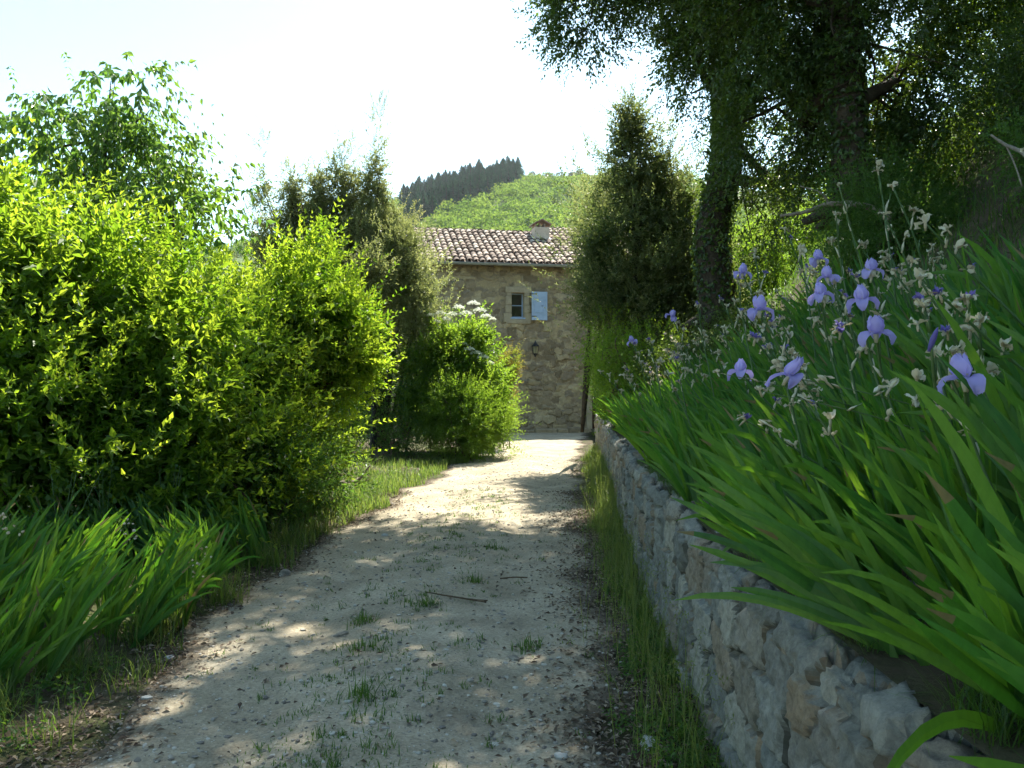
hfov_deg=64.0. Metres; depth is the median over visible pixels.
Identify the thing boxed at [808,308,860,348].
iris plant
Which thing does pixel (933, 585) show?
iris plant
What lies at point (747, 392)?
iris plant
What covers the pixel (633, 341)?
iris plant
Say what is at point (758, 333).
iris plant
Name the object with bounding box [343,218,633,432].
stone house
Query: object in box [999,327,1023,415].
iris plant
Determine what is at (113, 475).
honesty plant
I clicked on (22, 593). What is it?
iris plant
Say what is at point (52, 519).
iris plant
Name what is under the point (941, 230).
bank undergrowth
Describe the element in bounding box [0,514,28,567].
iris plant
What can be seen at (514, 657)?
rock
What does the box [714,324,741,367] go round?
iris plant
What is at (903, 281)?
iris plant
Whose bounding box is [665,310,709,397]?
iris plant
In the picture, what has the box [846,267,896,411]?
iris plant
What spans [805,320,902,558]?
iris plant
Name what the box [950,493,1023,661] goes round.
iris plant
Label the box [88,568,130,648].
iris plant
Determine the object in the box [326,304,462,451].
understory bush
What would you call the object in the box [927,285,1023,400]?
iris plant
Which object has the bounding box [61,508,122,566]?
iris plant
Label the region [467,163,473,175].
conifer tree
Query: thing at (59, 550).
iris plant
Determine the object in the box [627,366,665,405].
iris plant
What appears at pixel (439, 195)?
conifer tree
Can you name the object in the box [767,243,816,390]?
iris plant
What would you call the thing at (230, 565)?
iris plant
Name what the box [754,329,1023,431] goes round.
iris plant
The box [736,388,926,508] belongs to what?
iris plant
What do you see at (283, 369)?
mock orange bush
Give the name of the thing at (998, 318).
iris plant
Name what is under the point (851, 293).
iris plant
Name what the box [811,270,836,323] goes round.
iris plant
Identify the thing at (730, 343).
iris plant
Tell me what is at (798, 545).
iris plant
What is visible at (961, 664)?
iris plant
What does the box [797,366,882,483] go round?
iris plant
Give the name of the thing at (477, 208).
woodland
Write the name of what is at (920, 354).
iris plant
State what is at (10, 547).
iris plant
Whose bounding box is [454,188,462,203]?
conifer tree
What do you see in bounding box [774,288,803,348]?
iris plant
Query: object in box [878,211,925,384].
iris plant
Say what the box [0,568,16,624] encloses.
iris plant
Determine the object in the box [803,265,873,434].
iris plant
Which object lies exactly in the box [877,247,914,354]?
iris plant
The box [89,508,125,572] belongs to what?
iris plant
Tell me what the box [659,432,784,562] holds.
iris plant
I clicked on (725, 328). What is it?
iris plant
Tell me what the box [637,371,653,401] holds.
iris plant
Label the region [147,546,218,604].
iris plant
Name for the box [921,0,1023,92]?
bank bush
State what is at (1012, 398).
iris plant
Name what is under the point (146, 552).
iris plant
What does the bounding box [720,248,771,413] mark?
iris plant
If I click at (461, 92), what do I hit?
sky
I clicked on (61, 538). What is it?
iris plant
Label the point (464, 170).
conifer tree
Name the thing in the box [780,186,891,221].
fallen branch
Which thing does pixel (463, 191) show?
conifer tree
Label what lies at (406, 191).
conifer tree
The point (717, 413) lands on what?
iris plant
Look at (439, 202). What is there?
conifer tree
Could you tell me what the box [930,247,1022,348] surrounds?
iris plant
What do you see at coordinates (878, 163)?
iris plant
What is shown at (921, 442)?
iris plant
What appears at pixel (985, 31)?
tall tree
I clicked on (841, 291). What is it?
iris plant
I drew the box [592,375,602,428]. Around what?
door
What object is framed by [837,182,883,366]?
iris plant
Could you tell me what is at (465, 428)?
feathery bush
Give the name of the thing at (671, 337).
iris plant
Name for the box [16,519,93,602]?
iris plant
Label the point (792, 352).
iris plant
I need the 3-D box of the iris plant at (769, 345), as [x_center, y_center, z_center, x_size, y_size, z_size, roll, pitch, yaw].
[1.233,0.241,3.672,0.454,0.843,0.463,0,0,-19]
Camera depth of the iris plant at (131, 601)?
5.30 m
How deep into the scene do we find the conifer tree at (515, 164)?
382.08 m
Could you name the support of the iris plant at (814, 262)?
on the bank
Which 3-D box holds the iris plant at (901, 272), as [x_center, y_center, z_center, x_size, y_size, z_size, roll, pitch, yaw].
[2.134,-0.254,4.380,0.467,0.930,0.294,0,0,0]
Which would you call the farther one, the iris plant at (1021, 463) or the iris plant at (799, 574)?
the iris plant at (799, 574)
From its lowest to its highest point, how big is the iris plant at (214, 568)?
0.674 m
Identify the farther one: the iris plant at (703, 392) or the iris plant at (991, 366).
the iris plant at (703, 392)
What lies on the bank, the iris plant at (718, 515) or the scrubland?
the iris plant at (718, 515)
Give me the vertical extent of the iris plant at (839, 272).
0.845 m
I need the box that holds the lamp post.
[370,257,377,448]
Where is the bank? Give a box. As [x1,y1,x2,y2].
[591,85,1023,763]
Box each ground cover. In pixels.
[0,459,430,767]
[573,521,724,767]
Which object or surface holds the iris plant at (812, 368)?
on the bank
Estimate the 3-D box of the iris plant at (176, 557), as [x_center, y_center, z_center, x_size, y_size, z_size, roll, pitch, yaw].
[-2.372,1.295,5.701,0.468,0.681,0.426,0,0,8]
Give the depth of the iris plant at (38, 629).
5.07 m
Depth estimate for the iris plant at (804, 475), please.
2.90 m
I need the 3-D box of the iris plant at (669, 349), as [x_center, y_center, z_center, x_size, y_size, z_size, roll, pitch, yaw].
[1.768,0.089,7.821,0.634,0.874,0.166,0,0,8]
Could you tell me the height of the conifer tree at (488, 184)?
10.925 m
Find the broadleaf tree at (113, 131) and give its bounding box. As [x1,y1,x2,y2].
[0,51,285,277]
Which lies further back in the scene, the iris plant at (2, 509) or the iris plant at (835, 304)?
the iris plant at (2, 509)
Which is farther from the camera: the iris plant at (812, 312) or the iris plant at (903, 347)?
the iris plant at (812, 312)
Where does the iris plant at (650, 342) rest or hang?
on the bank
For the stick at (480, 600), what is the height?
0.022 m
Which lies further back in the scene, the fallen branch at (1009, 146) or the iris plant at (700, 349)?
the iris plant at (700, 349)
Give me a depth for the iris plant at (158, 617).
5.07 m
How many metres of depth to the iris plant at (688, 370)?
6.30 m
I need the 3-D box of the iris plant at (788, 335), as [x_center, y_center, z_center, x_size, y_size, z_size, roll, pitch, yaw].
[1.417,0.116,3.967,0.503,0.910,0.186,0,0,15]
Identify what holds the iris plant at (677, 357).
on the bank
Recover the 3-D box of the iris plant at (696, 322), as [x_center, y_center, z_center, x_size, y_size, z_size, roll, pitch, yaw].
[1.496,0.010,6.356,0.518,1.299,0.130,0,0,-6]
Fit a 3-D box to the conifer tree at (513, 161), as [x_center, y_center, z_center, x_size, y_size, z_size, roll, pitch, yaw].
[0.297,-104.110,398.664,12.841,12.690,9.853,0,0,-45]
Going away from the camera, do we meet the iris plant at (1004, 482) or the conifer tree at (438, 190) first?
the iris plant at (1004, 482)
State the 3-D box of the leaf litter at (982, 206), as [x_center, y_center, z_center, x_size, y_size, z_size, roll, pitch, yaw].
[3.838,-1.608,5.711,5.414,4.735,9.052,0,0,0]
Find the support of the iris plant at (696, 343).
on the bank
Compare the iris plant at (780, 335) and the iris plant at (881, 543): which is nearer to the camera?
the iris plant at (881, 543)
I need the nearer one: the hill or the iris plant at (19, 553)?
the iris plant at (19, 553)
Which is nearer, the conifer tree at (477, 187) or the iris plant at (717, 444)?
the iris plant at (717, 444)
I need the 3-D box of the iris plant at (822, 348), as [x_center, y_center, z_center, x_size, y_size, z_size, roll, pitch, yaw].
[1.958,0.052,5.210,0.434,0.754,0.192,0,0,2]
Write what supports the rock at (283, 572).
on the path
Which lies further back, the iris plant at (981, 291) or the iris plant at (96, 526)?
the iris plant at (96, 526)
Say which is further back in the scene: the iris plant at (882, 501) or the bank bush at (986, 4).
the bank bush at (986, 4)
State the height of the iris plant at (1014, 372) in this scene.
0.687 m
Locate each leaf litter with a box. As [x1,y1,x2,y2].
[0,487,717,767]
[853,145,1023,295]
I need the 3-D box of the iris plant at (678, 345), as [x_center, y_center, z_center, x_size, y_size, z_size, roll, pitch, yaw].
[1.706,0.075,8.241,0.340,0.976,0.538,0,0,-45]
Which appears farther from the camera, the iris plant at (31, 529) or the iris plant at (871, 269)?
the iris plant at (31, 529)
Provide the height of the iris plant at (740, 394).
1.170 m
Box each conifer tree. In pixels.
[398,185,405,199]
[398,186,409,203]
[398,195,404,215]
[406,196,419,221]
[410,188,417,202]
[412,195,432,224]
[421,183,427,193]
[422,192,438,218]
[431,188,437,202]
[433,198,447,213]
[436,182,441,196]
[436,188,445,206]
[439,184,453,209]
[442,172,448,186]
[445,182,463,205]
[446,195,454,212]
[453,179,471,204]
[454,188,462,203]
[462,165,466,175]
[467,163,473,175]
[467,177,476,197]
[471,180,485,197]
[474,171,488,196]
[482,175,494,197]
[492,177,500,192]
[497,174,501,187]
[500,158,505,169]
[504,166,515,183]
[509,158,518,168]
[512,163,521,178]
[513,167,520,180]
[516,157,524,174]
[517,162,523,177]
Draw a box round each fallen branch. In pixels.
[340,465,370,486]
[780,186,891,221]
[990,134,1023,186]
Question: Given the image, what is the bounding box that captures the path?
[67,432,633,767]
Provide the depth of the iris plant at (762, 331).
4.94 m
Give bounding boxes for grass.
[0,444,495,766]
[0,512,24,535]
[99,516,137,640]
[163,558,203,622]
[175,542,211,565]
[184,487,620,767]
[555,442,745,767]
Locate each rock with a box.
[139,695,152,699]
[278,569,290,576]
[335,631,348,636]
[508,655,519,660]
[554,752,567,759]
[640,735,655,750]
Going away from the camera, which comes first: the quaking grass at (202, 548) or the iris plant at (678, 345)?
the quaking grass at (202, 548)
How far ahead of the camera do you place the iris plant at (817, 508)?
3.15 m
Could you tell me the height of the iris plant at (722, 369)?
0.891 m
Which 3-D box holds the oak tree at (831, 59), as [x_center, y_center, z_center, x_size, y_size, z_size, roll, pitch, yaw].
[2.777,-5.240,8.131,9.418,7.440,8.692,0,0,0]
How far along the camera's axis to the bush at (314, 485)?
9.08 m
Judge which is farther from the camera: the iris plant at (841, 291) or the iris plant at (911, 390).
the iris plant at (841, 291)
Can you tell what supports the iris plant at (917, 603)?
on the bank
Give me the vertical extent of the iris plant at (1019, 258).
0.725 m
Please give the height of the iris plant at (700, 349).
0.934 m
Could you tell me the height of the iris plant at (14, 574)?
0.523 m
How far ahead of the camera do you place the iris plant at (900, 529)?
2.22 m
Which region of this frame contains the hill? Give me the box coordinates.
[73,176,809,372]
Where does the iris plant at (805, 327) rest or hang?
on the bank
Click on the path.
(550, 447)
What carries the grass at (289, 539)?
on the ground at (104, 728)
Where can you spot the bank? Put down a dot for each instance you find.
(897, 671)
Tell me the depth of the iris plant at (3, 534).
5.25 m
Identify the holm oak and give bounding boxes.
[223,88,464,448]
[519,73,765,371]
[560,148,629,432]
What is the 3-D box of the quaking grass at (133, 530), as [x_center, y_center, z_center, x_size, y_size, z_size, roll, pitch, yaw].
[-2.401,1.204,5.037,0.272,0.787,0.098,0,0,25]
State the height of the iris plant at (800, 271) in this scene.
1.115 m
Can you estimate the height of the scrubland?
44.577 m
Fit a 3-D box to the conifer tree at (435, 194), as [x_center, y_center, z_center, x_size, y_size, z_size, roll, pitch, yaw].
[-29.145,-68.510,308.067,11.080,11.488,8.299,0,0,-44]
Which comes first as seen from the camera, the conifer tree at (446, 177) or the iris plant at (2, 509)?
the iris plant at (2, 509)
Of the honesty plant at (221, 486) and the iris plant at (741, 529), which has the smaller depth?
the iris plant at (741, 529)
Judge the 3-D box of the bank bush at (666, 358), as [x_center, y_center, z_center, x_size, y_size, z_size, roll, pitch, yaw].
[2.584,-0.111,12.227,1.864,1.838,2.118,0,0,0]
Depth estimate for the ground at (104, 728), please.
4.27 m
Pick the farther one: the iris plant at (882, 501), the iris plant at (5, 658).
the iris plant at (5, 658)
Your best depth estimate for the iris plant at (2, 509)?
6.43 m
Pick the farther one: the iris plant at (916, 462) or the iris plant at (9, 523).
the iris plant at (9, 523)
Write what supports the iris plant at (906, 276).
on the bank
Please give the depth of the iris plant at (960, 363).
2.03 m
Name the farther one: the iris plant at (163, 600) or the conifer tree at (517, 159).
the conifer tree at (517, 159)
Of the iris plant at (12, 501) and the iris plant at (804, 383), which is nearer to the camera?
the iris plant at (804, 383)
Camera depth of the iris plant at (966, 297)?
2.60 m
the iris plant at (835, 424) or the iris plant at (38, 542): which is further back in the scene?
the iris plant at (38, 542)
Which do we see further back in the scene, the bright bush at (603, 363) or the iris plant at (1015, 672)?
the bright bush at (603, 363)
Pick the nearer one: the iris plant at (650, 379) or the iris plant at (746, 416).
the iris plant at (746, 416)
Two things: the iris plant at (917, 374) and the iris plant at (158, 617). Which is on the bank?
the iris plant at (917, 374)
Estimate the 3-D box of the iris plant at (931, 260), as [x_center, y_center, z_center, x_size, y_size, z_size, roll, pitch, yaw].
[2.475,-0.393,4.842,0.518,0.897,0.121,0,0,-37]
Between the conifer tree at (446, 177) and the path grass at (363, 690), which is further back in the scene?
the conifer tree at (446, 177)
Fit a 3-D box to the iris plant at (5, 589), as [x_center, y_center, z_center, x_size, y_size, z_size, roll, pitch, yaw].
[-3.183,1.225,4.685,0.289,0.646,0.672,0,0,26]
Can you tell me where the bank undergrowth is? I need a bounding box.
[752,105,995,317]
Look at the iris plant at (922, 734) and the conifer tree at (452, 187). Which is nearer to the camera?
the iris plant at (922, 734)
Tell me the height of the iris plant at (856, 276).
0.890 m
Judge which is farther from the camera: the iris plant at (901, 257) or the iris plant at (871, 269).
the iris plant at (901, 257)
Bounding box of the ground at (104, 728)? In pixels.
[0,402,719,767]
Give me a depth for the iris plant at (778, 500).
2.87 m
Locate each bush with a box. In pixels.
[0,116,339,565]
[90,245,375,534]
[165,365,386,531]
[184,194,406,499]
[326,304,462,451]
[329,388,435,464]
[383,297,527,453]
[394,363,536,462]
[494,338,526,447]
[570,301,698,435]
[574,316,638,434]
[626,316,708,394]
[680,274,802,359]
[698,175,831,341]
[786,130,989,288]
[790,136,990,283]
[916,0,1023,168]
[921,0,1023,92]
[960,64,1023,226]
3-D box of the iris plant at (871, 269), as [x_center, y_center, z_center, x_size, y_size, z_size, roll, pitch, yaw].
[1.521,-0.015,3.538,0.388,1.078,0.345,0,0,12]
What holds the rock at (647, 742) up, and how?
on the ground at (104, 728)
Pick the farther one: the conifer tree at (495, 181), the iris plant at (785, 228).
the conifer tree at (495, 181)
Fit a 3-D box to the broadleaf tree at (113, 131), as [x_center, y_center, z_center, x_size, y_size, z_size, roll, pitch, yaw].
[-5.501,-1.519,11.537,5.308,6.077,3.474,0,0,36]
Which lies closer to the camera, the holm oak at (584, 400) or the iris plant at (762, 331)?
the iris plant at (762, 331)
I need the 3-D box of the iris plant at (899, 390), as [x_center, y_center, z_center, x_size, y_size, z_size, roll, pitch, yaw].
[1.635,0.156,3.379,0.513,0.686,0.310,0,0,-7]
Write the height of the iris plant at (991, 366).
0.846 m
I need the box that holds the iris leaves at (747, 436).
[591,228,1023,513]
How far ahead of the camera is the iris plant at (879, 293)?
5.26 m
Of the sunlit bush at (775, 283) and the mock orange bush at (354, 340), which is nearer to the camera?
the mock orange bush at (354, 340)
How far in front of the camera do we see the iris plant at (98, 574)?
5.37 m
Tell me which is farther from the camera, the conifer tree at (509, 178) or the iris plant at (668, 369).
the conifer tree at (509, 178)
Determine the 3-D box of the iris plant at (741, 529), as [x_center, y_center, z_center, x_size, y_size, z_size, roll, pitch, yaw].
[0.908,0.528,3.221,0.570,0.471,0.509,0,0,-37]
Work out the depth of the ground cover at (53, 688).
4.25 m
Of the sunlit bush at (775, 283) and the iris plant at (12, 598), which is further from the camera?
the sunlit bush at (775, 283)
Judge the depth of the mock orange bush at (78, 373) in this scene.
7.41 m
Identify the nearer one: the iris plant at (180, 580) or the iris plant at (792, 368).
the iris plant at (792, 368)
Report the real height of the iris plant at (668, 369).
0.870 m
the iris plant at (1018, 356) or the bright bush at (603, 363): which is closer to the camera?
the iris plant at (1018, 356)
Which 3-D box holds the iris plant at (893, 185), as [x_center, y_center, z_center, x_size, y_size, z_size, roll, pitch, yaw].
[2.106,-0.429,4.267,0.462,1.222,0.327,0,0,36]
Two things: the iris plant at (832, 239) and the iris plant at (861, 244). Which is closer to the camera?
the iris plant at (861, 244)
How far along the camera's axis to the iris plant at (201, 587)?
5.35 m
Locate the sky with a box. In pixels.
[0,0,1002,253]
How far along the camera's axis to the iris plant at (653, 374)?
10.33 m
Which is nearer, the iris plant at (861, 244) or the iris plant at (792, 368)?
the iris plant at (792, 368)
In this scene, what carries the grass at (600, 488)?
on the ground at (104, 728)
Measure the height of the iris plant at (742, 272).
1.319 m
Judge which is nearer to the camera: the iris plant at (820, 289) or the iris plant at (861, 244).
the iris plant at (820, 289)
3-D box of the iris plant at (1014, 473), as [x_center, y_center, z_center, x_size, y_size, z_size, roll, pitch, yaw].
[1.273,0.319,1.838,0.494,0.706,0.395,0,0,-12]
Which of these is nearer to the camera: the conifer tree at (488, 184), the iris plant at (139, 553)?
the iris plant at (139, 553)
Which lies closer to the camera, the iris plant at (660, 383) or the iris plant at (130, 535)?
the iris plant at (130, 535)
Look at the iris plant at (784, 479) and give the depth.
3.16 m
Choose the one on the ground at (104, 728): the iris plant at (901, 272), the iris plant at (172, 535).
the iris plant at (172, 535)
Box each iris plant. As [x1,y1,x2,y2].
[0,485,105,557]
[0,495,26,528]
[0,506,31,559]
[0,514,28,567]
[0,514,30,576]
[0,516,48,563]
[0,519,60,607]
[0,554,28,587]
[0,567,58,680]
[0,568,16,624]
[0,573,24,594]
[0,579,91,692]
[0,580,34,643]
[0,602,38,675]
[1,484,47,547]
[4,500,56,597]
[7,555,73,672]
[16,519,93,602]
[16,548,75,643]
[19,509,65,537]
[25,517,95,607]
[27,540,92,644]
[35,547,139,658]
[35,555,130,689]
[37,510,91,571]
[47,508,83,562]
[49,542,107,618]
[56,509,127,608]
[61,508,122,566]
[64,529,144,631]
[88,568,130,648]
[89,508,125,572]
[89,527,139,593]
[93,534,158,625]
[101,549,173,637]
[102,514,129,563]
[128,535,171,599]
[130,556,201,647]
[134,524,216,617]
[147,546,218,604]
[148,537,213,635]
[150,519,213,577]
[164,523,206,563]
[164,555,220,630]
[174,520,228,601]
[190,517,234,611]
[205,521,262,591]
[598,370,668,410]
[617,335,650,442]
[619,373,650,435]
[622,365,633,388]
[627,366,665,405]
[631,370,655,399]
[634,355,663,406]
[637,337,661,437]
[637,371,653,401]
[644,363,672,390]
[657,350,676,388]
[657,356,712,475]
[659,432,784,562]
[660,342,693,411]
[664,332,698,370]
[664,348,716,407]
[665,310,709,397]
[666,351,698,437]
[669,357,716,425]
[670,301,714,417]
[670,336,688,387]
[675,465,929,665]
[676,427,810,520]
[678,353,729,411]
[691,331,705,370]
[691,339,702,384]
[693,276,757,425]
[695,458,750,544]
[700,450,862,570]
[702,325,733,383]
[702,338,734,412]
[710,354,828,531]
[713,325,735,355]
[713,350,963,413]
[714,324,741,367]
[716,295,761,405]
[717,432,873,556]
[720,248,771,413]
[723,317,741,355]
[725,456,807,538]
[726,479,910,617]
[727,358,853,423]
[729,374,750,412]
[733,263,787,413]
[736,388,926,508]
[738,308,820,391]
[739,325,803,379]
[746,310,768,376]
[747,294,845,516]
[747,331,874,491]
[751,314,850,441]
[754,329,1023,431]
[756,344,785,380]
[759,342,842,476]
[762,297,794,353]
[764,319,1023,409]
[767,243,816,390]
[767,325,814,394]
[769,282,848,470]
[769,478,841,552]
[771,392,880,572]
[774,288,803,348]
[779,226,833,346]
[779,344,828,438]
[782,376,890,498]
[785,293,826,352]
[792,381,942,581]
[794,513,928,610]
[795,268,836,377]
[796,302,865,417]
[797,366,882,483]
[800,279,844,353]
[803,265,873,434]
[804,333,858,385]
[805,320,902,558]
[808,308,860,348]
[809,249,871,393]
[809,315,921,527]
[811,258,900,459]
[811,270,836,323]
[813,240,883,313]
[814,496,1001,706]
[817,253,867,317]
[817,317,855,366]
[826,211,868,378]
[827,300,850,356]
[834,273,852,312]
[836,159,900,396]
[836,292,972,590]
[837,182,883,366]
[839,341,934,455]
[840,343,995,548]
[843,272,907,414]
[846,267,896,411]
[846,283,923,524]
[847,352,1023,614]
[853,376,965,509]
[854,267,908,357]
[854,479,975,618]
[856,239,932,322]
[862,289,984,518]
[865,312,1000,527]
[866,317,997,551]
[866,529,994,658]
[867,296,1005,418]
[871,327,1017,617]
[872,253,925,368]
[874,390,1023,548]
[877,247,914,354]
[877,250,918,306]
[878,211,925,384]
[878,247,926,305]
[884,312,958,413]
[884,543,1023,718]
[885,236,996,330]
[885,267,968,381]
[886,181,944,367]
[887,566,1023,767]
[888,266,969,343]
[888,353,1023,543]
[889,251,950,312]
[890,256,996,397]
[891,259,938,312]
[891,414,969,506]
[892,366,955,429]
[897,267,971,488]
[899,242,941,327]
[905,375,1023,631]
[910,231,1001,357]
[914,213,1023,353]
[914,294,1016,396]
[914,390,1023,522]
[916,543,1023,767]
[922,386,967,485]
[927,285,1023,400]
[927,335,1021,454]
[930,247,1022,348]
[933,296,1023,419]
[943,381,1023,532]
[945,363,1023,463]
[947,245,1023,297]
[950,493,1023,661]
[970,319,1023,420]
[976,232,1023,288]
[977,540,1023,687]
[983,450,1023,505]
[990,273,1023,330]
[994,245,1023,322]
[994,353,1023,359]
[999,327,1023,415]
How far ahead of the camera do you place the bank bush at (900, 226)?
8.36 m
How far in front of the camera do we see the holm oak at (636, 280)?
14.71 m
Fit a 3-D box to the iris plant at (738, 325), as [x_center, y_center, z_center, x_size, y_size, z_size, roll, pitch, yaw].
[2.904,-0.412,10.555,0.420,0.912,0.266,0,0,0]
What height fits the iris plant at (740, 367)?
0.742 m
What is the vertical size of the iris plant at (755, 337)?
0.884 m
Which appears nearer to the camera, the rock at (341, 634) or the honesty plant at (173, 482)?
the rock at (341, 634)
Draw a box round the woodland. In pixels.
[187,167,814,280]
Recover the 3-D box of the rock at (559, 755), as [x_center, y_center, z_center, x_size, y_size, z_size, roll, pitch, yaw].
[0.211,1.608,3.537,0.063,0.037,0.048,0,0,19]
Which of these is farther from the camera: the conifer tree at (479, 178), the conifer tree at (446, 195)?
the conifer tree at (479, 178)
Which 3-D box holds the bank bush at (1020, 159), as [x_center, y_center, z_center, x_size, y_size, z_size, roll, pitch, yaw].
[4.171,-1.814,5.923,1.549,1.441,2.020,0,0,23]
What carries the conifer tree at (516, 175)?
on the hill
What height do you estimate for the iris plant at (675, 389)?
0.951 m
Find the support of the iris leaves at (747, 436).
on the bank
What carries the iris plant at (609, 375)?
on the bank
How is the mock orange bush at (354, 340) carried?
on the ground at (104, 728)
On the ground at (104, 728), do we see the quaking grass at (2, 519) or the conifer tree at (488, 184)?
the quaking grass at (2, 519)
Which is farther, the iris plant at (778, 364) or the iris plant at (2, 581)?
the iris plant at (2, 581)
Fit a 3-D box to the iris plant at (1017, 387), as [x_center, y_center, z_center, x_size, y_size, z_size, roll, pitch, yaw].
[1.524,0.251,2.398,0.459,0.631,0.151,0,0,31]
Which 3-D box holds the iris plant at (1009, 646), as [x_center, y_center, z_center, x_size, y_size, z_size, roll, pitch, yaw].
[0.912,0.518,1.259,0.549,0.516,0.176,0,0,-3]
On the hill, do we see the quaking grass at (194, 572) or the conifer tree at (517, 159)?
the conifer tree at (517, 159)
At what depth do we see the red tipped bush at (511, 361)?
20.37 m
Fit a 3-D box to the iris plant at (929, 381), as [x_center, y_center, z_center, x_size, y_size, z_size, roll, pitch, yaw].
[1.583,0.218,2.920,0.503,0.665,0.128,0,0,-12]
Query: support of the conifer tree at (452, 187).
on the hill
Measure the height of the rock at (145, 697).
0.020 m
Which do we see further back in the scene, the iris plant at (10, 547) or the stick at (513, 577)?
the stick at (513, 577)
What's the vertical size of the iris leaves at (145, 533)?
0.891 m
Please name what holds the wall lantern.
attached to the stone house
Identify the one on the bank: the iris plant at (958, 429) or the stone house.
the iris plant at (958, 429)
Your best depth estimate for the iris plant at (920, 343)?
3.50 m
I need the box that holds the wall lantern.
[532,340,538,356]
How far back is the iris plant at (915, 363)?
3.22 m
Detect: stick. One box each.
[427,592,487,602]
[500,576,527,578]
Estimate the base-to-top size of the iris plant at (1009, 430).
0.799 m
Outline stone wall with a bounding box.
[593,414,988,767]
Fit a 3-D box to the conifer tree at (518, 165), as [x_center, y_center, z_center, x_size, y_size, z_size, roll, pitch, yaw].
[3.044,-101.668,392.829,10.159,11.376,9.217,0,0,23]
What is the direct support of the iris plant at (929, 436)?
on the bank
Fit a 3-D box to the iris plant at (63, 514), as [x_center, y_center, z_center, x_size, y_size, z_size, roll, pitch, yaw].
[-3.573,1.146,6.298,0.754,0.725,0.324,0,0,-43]
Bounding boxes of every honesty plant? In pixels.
[29,450,113,567]
[61,435,121,525]
[153,450,193,527]
[182,464,223,518]
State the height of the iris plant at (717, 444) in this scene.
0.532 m
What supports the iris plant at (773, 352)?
on the bank
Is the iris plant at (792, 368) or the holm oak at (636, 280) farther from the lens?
the holm oak at (636, 280)
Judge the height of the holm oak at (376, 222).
8.347 m
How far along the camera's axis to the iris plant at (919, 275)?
2.60 m
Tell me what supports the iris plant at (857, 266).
on the bank
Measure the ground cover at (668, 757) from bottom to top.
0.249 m
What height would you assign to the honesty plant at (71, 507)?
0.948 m
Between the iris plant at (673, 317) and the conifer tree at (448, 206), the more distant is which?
the conifer tree at (448, 206)
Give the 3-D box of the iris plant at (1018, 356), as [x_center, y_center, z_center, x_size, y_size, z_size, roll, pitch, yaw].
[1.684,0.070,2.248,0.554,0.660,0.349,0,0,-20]
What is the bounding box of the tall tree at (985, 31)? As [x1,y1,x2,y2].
[906,0,1023,166]
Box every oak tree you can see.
[510,0,913,331]
[641,0,1023,264]
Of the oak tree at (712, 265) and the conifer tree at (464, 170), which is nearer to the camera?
the oak tree at (712, 265)
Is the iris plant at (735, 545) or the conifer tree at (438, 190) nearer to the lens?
the iris plant at (735, 545)
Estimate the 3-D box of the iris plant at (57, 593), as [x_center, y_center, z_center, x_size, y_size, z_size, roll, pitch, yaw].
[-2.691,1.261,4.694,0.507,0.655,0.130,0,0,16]
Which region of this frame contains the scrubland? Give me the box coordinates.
[521,169,824,203]
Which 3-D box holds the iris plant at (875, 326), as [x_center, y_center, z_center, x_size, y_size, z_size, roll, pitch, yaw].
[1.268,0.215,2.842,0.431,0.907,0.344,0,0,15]
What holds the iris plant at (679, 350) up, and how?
on the bank
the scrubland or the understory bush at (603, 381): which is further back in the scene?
the scrubland
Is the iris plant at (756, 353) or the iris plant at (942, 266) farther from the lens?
the iris plant at (756, 353)
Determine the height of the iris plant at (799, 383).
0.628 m
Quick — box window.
[511,293,524,318]
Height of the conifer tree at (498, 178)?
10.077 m
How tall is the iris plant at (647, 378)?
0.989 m
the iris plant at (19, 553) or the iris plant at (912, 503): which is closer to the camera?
the iris plant at (912, 503)
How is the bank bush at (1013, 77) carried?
on the bank
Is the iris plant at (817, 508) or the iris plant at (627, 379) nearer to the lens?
the iris plant at (817, 508)
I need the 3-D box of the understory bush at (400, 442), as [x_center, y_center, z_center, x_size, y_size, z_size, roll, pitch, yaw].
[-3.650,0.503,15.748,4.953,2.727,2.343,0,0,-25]
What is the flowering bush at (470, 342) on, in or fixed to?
on the ground at (104, 728)
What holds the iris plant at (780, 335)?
on the bank
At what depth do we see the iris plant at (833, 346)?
5.54 m
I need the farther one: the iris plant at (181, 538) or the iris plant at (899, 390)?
the iris plant at (181, 538)
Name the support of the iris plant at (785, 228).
on the bank
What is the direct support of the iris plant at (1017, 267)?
on the bank
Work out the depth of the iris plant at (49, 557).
5.20 m
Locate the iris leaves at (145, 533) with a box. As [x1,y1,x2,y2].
[0,481,273,589]
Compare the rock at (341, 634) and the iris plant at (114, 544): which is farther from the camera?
the iris plant at (114, 544)
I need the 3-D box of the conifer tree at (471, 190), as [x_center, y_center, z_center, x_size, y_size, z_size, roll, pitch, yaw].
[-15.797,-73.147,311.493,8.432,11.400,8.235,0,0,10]
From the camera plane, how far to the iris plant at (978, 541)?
1.71 m
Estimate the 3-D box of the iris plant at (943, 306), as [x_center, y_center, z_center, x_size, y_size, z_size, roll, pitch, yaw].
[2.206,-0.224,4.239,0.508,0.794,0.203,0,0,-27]
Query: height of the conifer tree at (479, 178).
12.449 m
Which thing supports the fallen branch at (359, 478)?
on the ground at (104, 728)
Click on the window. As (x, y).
(517, 299)
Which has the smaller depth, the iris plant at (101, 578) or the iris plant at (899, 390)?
the iris plant at (899, 390)

